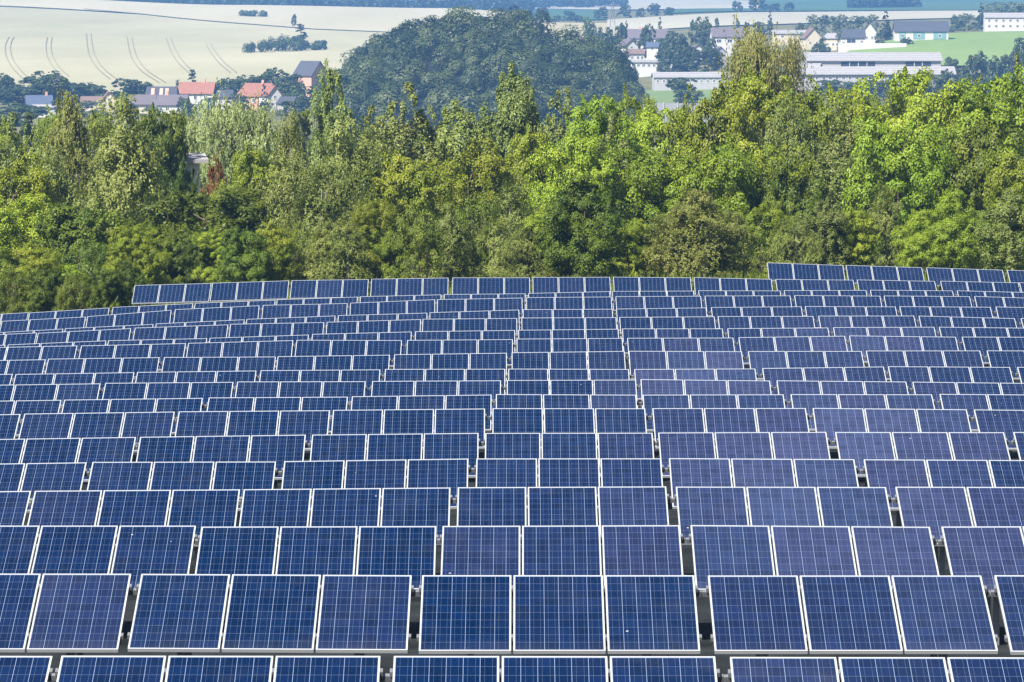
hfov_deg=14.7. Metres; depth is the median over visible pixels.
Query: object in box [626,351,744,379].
solar table
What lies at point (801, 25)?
tree
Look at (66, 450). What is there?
solar table
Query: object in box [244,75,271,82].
tree
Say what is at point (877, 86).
tree
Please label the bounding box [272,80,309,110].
tree
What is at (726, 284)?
solar table
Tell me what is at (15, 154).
tree
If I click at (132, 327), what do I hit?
solar table
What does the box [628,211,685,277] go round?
shrub
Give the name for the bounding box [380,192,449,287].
shrub
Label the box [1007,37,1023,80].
tree
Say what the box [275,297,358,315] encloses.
solar table
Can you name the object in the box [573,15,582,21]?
tree
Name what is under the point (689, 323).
solar table
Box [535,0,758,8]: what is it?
stubble field
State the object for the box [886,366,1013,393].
solar table
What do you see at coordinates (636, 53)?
farmhouse
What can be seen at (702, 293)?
solar table
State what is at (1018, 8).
tree
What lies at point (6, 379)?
solar table
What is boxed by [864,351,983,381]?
solar table
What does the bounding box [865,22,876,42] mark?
house
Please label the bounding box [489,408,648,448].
solar table
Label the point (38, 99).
house
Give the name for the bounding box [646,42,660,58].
cottage
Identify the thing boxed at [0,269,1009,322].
weeds
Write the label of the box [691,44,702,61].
cottage
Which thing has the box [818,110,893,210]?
tree
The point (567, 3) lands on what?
forest
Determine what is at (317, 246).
shrub
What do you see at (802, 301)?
solar table
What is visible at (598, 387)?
solar table
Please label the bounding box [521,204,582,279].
shrub
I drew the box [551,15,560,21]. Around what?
tree
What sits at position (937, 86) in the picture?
tree
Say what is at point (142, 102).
house
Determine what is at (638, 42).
tree
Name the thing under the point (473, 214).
shrub
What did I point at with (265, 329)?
solar table
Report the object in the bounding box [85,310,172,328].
solar table
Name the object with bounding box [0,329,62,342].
solar table
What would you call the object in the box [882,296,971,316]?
solar table
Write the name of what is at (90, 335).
solar table
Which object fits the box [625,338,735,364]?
solar table
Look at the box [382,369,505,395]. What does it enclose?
solar table
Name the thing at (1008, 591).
solar table
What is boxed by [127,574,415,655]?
solar table
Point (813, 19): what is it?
tree
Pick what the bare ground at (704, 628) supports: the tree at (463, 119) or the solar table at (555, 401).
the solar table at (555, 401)
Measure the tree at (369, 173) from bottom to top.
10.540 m
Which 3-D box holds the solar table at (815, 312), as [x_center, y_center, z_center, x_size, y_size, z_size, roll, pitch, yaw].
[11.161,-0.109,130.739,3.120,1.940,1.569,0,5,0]
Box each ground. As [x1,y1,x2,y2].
[0,0,1022,306]
[0,308,1023,681]
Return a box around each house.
[24,92,52,105]
[80,96,102,110]
[100,91,115,111]
[129,94,155,113]
[145,86,179,107]
[155,91,189,115]
[178,79,216,107]
[180,153,207,192]
[214,90,233,108]
[235,80,272,109]
[258,85,282,111]
[275,96,297,113]
[292,61,326,96]
[771,30,805,44]
[800,28,821,49]
[823,33,840,50]
[837,29,865,42]
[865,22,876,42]
[892,21,948,40]
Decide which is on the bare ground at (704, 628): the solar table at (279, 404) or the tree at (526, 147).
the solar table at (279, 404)
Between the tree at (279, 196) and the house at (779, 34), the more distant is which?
the house at (779, 34)
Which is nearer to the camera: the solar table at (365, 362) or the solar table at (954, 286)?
the solar table at (365, 362)
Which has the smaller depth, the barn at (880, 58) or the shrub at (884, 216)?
the shrub at (884, 216)
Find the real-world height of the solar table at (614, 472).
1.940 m
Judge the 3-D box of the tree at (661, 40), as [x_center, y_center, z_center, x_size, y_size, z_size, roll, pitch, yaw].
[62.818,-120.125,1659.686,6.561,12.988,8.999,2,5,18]
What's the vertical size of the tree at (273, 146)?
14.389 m
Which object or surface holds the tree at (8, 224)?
on the ground at (646, 82)
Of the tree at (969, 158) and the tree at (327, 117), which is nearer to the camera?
the tree at (969, 158)
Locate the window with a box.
[847,39,855,42]
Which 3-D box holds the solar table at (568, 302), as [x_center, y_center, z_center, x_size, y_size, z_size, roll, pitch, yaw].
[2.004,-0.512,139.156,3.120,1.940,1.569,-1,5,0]
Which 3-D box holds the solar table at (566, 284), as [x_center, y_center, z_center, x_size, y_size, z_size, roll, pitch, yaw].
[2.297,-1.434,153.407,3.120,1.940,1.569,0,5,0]
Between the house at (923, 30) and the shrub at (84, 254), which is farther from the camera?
the house at (923, 30)
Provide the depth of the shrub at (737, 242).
175.14 m
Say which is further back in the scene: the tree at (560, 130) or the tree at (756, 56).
the tree at (756, 56)
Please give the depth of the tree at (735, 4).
2998.17 m
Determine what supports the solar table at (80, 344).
on the bare ground at (704, 628)
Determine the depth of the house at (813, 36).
1719.74 m
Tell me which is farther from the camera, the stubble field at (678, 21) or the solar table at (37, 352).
the stubble field at (678, 21)
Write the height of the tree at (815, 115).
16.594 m
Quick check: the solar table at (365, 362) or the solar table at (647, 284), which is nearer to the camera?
the solar table at (365, 362)
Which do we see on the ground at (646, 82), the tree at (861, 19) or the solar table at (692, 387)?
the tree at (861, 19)
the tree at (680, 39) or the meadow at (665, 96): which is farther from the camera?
the tree at (680, 39)
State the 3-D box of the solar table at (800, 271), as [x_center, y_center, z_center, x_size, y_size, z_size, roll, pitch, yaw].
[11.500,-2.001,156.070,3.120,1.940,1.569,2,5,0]
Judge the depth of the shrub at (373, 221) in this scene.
172.50 m
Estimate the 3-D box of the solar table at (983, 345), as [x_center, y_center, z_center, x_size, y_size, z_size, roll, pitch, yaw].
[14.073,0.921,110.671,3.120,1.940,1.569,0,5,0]
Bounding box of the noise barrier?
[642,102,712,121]
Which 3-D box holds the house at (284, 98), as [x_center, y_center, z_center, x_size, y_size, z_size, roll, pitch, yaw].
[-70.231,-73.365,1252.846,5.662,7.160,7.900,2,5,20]
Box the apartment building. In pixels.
[982,13,1023,31]
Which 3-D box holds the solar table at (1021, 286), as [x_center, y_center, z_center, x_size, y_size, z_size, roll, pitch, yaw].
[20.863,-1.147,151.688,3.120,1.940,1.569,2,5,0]
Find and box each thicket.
[238,10,267,16]
[242,34,327,52]
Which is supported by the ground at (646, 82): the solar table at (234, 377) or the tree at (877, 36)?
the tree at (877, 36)
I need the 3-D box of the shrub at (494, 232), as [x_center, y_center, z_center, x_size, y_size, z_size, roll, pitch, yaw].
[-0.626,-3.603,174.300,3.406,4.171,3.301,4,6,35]
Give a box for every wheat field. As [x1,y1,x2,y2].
[0,0,510,30]
[0,7,390,91]
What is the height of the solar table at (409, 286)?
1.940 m
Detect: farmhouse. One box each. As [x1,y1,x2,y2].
[618,39,639,51]
[626,49,644,58]
[627,27,668,58]
[709,28,743,56]
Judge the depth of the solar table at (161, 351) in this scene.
113.29 m
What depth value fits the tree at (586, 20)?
1697.09 m
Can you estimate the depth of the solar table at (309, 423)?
78.25 m
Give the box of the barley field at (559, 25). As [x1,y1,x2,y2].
[519,22,663,39]
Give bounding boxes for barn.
[794,66,955,89]
[801,52,942,65]
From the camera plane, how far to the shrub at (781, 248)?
175.03 m
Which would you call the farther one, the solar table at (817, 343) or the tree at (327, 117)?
the tree at (327, 117)
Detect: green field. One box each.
[664,0,1023,12]
[847,31,1023,65]
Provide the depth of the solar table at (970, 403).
83.48 m
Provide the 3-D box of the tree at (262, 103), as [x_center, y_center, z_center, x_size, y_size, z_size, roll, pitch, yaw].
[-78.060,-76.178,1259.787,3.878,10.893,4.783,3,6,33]
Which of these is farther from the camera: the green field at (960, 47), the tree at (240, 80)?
the green field at (960, 47)
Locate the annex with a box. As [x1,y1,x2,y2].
[630,59,671,76]
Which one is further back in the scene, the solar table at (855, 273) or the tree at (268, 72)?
the tree at (268, 72)
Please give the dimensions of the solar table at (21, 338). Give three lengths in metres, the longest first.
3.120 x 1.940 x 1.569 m
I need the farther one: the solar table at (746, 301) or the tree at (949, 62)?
the tree at (949, 62)
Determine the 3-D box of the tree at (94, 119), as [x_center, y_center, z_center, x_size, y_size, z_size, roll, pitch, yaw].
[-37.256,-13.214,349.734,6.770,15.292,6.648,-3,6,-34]
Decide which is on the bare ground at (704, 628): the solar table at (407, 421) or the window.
the solar table at (407, 421)
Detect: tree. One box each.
[0,73,15,104]
[0,84,39,105]
[0,104,48,126]
[0,111,35,164]
[0,113,33,242]
[0,115,29,172]
[0,146,71,266]
[0,192,51,294]
[2,133,87,249]
[15,70,68,103]
[21,201,136,296]
[22,117,47,163]
[29,79,103,230]
[29,103,91,209]
[50,97,80,114]
[53,81,84,99]
[54,91,176,266]
[64,103,121,209]
[71,82,102,102]
[74,100,108,116]
[81,84,118,99]
[107,183,273,283]
[111,77,144,99]
[115,103,141,115]
[118,102,195,223]
[125,79,153,96]
[141,106,163,116]
[143,134,202,227]
[161,77,298,211]
[176,96,197,116]
[187,69,195,81]
[188,138,228,195]
[197,97,227,115]
[200,148,226,230]
[206,141,283,265]
[216,77,237,98]
[220,122,256,171]
[227,93,251,112]
[228,75,254,91]
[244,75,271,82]
[244,139,347,265]
[259,83,270,112]
[261,67,289,87]
[261,119,287,183]
[269,105,312,194]
[271,156,368,279]
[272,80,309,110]
[275,98,308,115]
[283,85,317,112]
[286,73,304,92]
[287,109,327,177]
[291,13,296,25]
[291,104,391,235]
[292,24,309,45]
[307,58,356,193]
[314,76,333,97]
[333,150,435,287]
[353,120,377,158]
[355,105,399,237]
[370,148,474,277]
[375,81,443,195]
[411,105,451,159]
[418,97,505,212]
[423,128,523,272]
[467,166,547,276]
[468,60,545,194]
[472,124,571,274]
[473,105,494,146]
[496,76,557,182]
[511,132,636,276]
[525,85,578,188]
[532,6,548,17]
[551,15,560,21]
[551,93,646,208]
[562,10,575,20]
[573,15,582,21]
[573,137,676,276]
[582,17,597,41]
[592,112,646,251]
[593,6,607,19]
[597,27,620,50]
[608,83,662,181]
[615,22,627,48]
[616,4,631,17]
[620,105,732,213]
[621,168,697,275]
[633,38,641,47]
[635,7,644,16]
[638,23,655,57]
[647,3,660,15]
[651,135,763,276]
[654,47,682,71]
[655,37,669,57]
[659,70,768,269]
[660,31,689,60]
[663,7,674,15]
[665,77,704,102]
[666,95,715,210]
[671,44,699,71]
[685,47,724,71]
[688,16,711,49]
[704,37,716,65]
[706,0,820,144]
[708,59,818,250]
[715,17,718,27]
[722,132,820,251]
[732,1,742,11]
[746,154,853,267]
[748,0,766,11]
[752,22,766,35]
[758,83,832,246]
[766,3,780,11]
[766,12,773,34]
[783,2,794,11]
[790,74,895,194]
[793,134,883,265]
[794,22,804,29]
[805,14,820,29]
[811,42,823,51]
[812,87,827,157]
[813,15,830,35]
[815,79,829,96]
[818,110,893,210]
[819,37,826,48]
[819,45,830,51]
[821,16,842,32]
[825,79,857,98]
[833,65,957,191]
[834,14,848,29]
[835,27,844,49]
[841,115,965,268]
[845,16,860,28]
[845,87,894,153]
[849,77,881,99]
[852,16,866,28]
[863,14,880,28]
[874,32,884,42]
[878,72,902,98]
[879,11,892,40]
[900,37,913,43]
[904,122,1023,278]
[910,70,948,102]
[922,74,994,187]
[928,62,1023,252]
[935,68,957,91]
[944,56,958,81]
[949,14,967,30]
[956,50,986,90]
[958,13,979,30]
[968,65,1023,189]
[975,3,984,29]
[979,145,1023,280]
[980,55,1008,96]
[989,49,1023,93]
[992,6,1011,12]
[1000,52,1021,108]
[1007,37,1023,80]
[1010,4,1023,12]
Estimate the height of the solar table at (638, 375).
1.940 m
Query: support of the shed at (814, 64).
on the ground at (646, 82)
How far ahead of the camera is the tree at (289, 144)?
223.80 m
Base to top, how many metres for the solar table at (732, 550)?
1.940 m
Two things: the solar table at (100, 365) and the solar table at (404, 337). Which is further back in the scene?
the solar table at (404, 337)
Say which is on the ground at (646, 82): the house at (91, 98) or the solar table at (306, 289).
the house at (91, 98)
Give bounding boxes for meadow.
[528,9,606,19]
[645,89,719,102]
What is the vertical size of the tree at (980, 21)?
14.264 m
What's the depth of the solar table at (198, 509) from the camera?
57.50 m
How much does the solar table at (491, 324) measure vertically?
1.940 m
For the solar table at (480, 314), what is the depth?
132.82 m
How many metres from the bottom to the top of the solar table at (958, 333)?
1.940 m
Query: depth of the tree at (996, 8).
1998.39 m
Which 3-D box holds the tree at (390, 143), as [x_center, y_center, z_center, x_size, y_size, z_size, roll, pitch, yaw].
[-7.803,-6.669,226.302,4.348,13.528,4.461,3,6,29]
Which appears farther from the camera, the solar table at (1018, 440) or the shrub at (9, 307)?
the shrub at (9, 307)
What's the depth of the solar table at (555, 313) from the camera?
132.38 m
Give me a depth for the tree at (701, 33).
1697.01 m
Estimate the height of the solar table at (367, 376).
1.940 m
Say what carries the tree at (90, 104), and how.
on the ground at (646, 82)
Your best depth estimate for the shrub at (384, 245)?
172.49 m
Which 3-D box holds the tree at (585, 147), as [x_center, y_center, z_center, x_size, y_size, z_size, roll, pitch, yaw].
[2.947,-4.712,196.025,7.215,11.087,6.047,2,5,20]
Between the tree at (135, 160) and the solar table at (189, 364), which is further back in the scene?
the tree at (135, 160)
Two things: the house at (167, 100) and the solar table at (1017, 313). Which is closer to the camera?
the solar table at (1017, 313)
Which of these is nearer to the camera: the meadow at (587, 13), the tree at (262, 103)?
the tree at (262, 103)
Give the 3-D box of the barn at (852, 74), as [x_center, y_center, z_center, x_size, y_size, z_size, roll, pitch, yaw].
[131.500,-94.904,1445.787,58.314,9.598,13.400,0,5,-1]
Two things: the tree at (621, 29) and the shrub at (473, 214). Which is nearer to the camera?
the shrub at (473, 214)
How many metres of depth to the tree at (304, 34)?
2057.74 m
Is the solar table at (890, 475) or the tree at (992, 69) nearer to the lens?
the solar table at (890, 475)
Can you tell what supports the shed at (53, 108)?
on the ground at (646, 82)
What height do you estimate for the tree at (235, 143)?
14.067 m
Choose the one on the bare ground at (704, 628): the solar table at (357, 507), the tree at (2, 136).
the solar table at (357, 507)
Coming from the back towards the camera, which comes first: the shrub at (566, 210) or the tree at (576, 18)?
the tree at (576, 18)
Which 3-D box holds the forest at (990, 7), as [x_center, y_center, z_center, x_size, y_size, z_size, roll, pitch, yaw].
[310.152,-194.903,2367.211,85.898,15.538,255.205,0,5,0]
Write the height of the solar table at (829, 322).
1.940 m
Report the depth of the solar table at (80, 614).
43.48 m
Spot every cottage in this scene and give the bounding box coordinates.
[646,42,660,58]
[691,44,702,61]
[713,46,726,66]
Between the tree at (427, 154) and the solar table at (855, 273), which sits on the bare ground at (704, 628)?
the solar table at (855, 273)
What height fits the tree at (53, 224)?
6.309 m
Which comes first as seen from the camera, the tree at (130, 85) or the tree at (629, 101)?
the tree at (629, 101)
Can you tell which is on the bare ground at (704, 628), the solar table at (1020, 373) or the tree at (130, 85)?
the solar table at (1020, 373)
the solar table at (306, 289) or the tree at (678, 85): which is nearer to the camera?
the solar table at (306, 289)
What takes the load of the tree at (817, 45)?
on the ground at (646, 82)
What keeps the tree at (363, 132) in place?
on the ground at (646, 82)
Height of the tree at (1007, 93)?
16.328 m
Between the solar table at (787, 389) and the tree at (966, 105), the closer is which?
the solar table at (787, 389)
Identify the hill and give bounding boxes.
[349,33,601,132]
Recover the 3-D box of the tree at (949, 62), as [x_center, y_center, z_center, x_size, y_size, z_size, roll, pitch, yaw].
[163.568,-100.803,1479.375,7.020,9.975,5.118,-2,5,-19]
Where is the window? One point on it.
(848, 40)
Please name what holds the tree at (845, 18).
on the ground at (646, 82)
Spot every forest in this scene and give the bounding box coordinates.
[111,0,536,12]
[465,0,628,7]
[846,0,922,7]
[982,1,1023,12]
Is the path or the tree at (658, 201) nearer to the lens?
the tree at (658, 201)
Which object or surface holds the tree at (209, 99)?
on the ground at (646, 82)
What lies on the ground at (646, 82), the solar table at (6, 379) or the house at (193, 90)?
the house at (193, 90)
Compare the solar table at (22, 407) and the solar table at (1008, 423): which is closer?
the solar table at (1008, 423)
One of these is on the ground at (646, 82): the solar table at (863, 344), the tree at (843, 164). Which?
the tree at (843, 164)
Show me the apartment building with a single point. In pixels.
(1003, 21)
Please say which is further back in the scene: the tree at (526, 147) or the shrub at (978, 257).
the tree at (526, 147)
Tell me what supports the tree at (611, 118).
on the ground at (646, 82)
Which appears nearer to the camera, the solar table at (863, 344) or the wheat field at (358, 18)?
the solar table at (863, 344)
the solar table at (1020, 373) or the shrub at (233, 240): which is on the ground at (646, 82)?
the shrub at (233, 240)
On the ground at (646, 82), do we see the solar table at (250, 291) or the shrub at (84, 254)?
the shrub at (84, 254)
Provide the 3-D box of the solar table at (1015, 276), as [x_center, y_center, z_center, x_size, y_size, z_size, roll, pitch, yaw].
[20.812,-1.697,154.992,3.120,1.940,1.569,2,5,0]
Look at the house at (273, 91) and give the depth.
1274.73 m
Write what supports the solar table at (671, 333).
on the bare ground at (704, 628)
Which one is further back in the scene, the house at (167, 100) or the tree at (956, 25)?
the tree at (956, 25)
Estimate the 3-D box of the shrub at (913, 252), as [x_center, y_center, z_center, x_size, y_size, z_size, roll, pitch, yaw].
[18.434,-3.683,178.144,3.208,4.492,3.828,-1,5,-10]
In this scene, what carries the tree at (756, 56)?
on the ground at (646, 82)
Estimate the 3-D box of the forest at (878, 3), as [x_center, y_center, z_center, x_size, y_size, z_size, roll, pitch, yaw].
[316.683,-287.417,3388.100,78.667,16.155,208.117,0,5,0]
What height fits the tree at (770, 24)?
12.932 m
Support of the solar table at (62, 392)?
on the bare ground at (704, 628)
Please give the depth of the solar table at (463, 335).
119.09 m
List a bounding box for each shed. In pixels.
[32,104,56,116]
[651,72,729,90]
[799,63,822,65]
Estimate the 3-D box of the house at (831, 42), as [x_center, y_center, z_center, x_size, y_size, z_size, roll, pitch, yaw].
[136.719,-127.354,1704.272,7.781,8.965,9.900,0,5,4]
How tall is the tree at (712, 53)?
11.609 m
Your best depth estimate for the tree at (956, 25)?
1897.84 m
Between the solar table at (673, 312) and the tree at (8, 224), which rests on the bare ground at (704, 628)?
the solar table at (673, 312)
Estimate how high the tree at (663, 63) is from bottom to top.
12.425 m
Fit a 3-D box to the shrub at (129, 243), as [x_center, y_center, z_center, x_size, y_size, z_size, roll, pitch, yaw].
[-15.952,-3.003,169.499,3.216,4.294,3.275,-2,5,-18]
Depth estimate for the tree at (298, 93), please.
1266.03 m
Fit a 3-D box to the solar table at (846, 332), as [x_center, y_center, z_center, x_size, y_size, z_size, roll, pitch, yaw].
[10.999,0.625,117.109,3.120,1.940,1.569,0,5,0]
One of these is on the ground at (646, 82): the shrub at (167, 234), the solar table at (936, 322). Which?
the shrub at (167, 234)
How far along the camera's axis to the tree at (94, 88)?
1322.91 m
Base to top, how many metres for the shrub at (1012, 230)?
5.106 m
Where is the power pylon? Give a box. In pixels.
[600,3,624,35]
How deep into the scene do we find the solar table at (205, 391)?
92.55 m
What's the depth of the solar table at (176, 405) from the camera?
85.62 m
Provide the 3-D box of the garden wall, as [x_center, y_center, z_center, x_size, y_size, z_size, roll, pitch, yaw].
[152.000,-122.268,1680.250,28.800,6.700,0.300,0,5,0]
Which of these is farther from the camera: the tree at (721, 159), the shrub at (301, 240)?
the tree at (721, 159)
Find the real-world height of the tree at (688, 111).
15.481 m
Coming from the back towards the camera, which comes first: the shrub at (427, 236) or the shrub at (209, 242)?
the shrub at (209, 242)
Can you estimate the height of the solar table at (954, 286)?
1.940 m
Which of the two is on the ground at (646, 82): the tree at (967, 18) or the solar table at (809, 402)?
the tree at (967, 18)
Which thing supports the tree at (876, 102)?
on the ground at (646, 82)
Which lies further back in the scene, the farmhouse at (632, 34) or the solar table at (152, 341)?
the farmhouse at (632, 34)
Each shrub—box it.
[0,247,50,301]
[0,264,37,313]
[0,270,5,313]
[1,239,76,312]
[18,267,73,319]
[47,263,85,303]
[54,233,108,294]
[56,267,100,311]
[73,267,122,314]
[83,249,133,291]
[101,219,173,300]
[108,260,150,306]
[129,221,188,283]
[152,233,217,289]
[186,226,245,291]
[215,226,279,283]
[241,217,310,291]
[274,218,318,288]
[288,225,344,288]
[314,218,377,290]
[338,195,401,282]
[366,219,426,285]
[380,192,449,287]
[411,202,480,288]
[447,175,502,283]
[461,215,525,277]
[483,223,569,279]
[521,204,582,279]
[537,174,635,280]
[592,217,656,277]
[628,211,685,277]
[639,183,750,277]
[692,209,765,278]
[733,195,795,278]
[757,212,827,275]
[793,196,851,276]
[820,207,881,277]
[845,184,926,277]
[890,209,960,280]
[920,189,994,277]
[960,206,1011,269]
[971,187,1023,277]
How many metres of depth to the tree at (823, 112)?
230.19 m
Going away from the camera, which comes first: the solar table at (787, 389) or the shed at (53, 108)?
the solar table at (787, 389)
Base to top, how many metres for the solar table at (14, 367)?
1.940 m
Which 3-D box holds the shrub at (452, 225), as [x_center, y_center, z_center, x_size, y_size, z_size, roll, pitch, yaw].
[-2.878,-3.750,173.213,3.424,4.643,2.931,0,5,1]
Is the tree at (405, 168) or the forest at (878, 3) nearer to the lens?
the tree at (405, 168)
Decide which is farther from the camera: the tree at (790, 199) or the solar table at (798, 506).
the tree at (790, 199)
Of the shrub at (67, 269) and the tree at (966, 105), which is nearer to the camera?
the shrub at (67, 269)
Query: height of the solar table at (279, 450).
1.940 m
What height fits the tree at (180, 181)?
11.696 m
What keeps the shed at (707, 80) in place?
on the ground at (646, 82)
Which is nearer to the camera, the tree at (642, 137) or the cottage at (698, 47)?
the tree at (642, 137)
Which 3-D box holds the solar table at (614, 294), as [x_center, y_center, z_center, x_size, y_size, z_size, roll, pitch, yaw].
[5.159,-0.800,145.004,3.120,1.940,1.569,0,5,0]
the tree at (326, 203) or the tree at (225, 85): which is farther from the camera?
the tree at (225, 85)
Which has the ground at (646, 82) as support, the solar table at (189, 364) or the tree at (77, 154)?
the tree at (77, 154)
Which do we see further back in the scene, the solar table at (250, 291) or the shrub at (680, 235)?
the shrub at (680, 235)
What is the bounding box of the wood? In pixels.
[314,5,646,132]
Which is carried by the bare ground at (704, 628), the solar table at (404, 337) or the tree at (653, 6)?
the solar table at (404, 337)
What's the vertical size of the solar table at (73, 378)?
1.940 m
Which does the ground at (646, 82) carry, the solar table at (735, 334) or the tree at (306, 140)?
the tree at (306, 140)
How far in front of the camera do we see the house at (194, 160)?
225.91 m
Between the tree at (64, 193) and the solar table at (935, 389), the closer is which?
the solar table at (935, 389)
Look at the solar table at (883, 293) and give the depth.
144.19 m
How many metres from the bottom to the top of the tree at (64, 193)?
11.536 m
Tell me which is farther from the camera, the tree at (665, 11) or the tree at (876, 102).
the tree at (665, 11)
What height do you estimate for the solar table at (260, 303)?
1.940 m
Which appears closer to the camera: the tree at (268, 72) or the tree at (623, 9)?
the tree at (268, 72)
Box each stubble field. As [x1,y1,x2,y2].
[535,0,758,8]
[607,10,982,30]
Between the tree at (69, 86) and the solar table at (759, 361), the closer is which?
the solar table at (759, 361)
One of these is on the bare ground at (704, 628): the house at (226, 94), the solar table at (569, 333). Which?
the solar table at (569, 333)
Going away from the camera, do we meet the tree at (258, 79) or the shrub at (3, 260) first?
the shrub at (3, 260)
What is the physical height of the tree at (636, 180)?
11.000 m
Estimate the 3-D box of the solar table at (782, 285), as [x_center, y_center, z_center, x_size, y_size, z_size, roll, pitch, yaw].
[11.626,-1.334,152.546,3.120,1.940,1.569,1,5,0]
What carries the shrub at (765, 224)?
on the ground at (646, 82)
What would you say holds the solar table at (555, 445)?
on the bare ground at (704, 628)
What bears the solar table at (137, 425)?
on the bare ground at (704, 628)
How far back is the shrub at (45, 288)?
159.37 m
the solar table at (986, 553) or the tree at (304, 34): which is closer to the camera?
the solar table at (986, 553)
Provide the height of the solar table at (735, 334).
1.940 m
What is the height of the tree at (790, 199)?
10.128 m
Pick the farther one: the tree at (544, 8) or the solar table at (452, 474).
the tree at (544, 8)
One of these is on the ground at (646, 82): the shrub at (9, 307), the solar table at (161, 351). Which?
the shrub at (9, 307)
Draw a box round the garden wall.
[838,43,905,51]
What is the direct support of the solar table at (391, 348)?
on the bare ground at (704, 628)
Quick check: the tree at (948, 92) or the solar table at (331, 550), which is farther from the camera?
the tree at (948, 92)
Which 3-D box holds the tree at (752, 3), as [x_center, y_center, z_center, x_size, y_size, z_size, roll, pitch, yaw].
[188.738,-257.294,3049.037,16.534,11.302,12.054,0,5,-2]
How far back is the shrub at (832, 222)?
177.23 m
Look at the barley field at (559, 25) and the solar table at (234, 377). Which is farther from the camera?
the barley field at (559, 25)
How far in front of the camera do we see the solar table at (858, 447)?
70.01 m
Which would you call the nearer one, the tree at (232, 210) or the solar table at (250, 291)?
the solar table at (250, 291)
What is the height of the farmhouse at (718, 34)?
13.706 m
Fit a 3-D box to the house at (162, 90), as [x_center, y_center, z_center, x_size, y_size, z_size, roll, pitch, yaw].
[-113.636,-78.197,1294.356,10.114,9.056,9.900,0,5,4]
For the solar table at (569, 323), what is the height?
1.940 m
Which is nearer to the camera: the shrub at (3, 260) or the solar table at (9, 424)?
the solar table at (9, 424)
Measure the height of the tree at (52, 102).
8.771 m
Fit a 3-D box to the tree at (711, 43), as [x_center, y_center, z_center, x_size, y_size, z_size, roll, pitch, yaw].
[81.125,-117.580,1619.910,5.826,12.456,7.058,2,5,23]
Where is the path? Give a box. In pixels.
[5,8,390,81]
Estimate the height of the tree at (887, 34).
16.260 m
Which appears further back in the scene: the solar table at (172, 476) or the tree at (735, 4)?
the tree at (735, 4)
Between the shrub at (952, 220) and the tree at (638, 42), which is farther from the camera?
the tree at (638, 42)
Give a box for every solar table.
[0,312,28,323]
[0,317,85,333]
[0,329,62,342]
[0,333,36,346]
[0,346,77,372]
[0,359,45,384]
[0,374,12,384]
[0,383,101,413]
[0,400,61,436]
[0,414,20,438]
[0,437,136,482]
[0,462,86,512]
[0,491,30,525]
[0,526,197,587]
[0,574,133,655]
[0,656,52,681]
[5,341,106,357]
[11,372,134,400]
[18,412,174,453]
[27,308,110,330]
[27,489,240,568]
[35,328,131,345]
[45,357,160,382]
[52,656,386,681]
[60,398,204,436]
[64,324,152,340]
[78,343,185,371]
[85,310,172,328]
[87,462,278,526]
[102,382,235,411]
[107,338,207,357]
[111,303,192,322]
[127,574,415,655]
[131,283,210,305]
[132,325,228,340]
[134,371,258,398]
[135,435,307,488]
[156,320,244,338]
[161,357,275,381]
[173,306,260,323]
[174,410,330,450]
[185,340,293,369]
[193,300,275,321]
[195,526,437,589]
[205,397,348,432]
[208,335,309,356]
[210,281,289,301]
[228,322,324,339]
[234,381,367,410]
[238,488,452,573]
[245,316,335,335]
[257,370,381,396]
[261,303,348,319]
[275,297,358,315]
[275,355,391,380]
[279,459,471,510]
[289,279,369,300]
[294,340,403,369]
[308,433,481,487]
[310,332,412,368]
[325,319,421,339]
[329,409,487,449]
[336,313,427,332]
[348,299,435,316]
[348,395,492,432]
[358,295,441,312]
[369,380,503,413]
[370,278,449,296]
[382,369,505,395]
[386,656,723,681]
[392,353,508,381]
[405,339,513,366]
[413,330,516,353]
[416,575,701,655]
[420,318,518,341]
[428,310,520,331]
[435,298,523,318]
[437,525,685,588]
[442,294,525,311]
[451,278,530,295]
[453,486,670,544]
[472,458,665,508]
[482,433,654,476]
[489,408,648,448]
[493,394,639,431]
[504,380,638,407]
[506,369,631,394]
[509,351,626,379]
[514,338,624,365]
[516,329,619,351]
[519,317,617,339]
[521,309,614,331]
[525,297,613,317]
[528,291,610,308]
[531,277,611,294]
[610,291,695,310]
[612,277,691,293]
[614,296,702,316]
[614,308,708,330]
[618,317,716,338]
[620,329,724,367]
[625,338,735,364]
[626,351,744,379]
[632,369,758,399]
[638,379,772,407]
[640,394,786,431]
[649,408,809,448]
[655,432,830,486]
[665,458,859,525]
[672,487,892,569]
[686,525,938,614]
[692,277,772,295]
[697,290,782,307]
[703,296,792,316]
[703,576,997,660]
[709,307,802,328]
[716,316,815,337]
[724,657,1023,681]
[726,328,830,368]
[737,336,847,380]
[746,351,864,380]
[760,367,886,393]
[766,263,845,287]
[774,279,854,294]
[774,381,909,408]
[783,290,868,306]
[788,394,935,431]
[793,295,881,315]
[803,306,897,327]
[810,408,970,449]
[817,316,916,335]
[832,327,936,350]
[832,432,1010,486]
[844,265,923,289]
[847,336,958,366]
[856,280,936,293]
[861,459,1023,526]
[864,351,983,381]
[869,290,954,306]
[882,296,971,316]
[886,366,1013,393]
[892,487,1023,575]
[898,306,992,326]
[910,382,1023,408]
[917,316,1017,336]
[925,267,1004,290]
[937,327,1023,350]
[937,394,1023,431]
[938,526,1023,644]
[939,281,1020,295]
[956,291,1023,306]
[960,337,1023,366]
[971,410,1023,458]
[973,296,1023,317]
[985,351,1023,382]
[990,575,1023,654]
[994,307,1023,327]
[1006,270,1023,290]
[1011,432,1023,459]
[1015,367,1023,382]
[1018,282,1023,291]
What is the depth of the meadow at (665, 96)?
1395.49 m
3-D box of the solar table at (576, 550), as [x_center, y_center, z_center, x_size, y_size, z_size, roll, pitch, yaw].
[0.619,3.359,49.522,3.120,1.940,1.569,0,5,0]

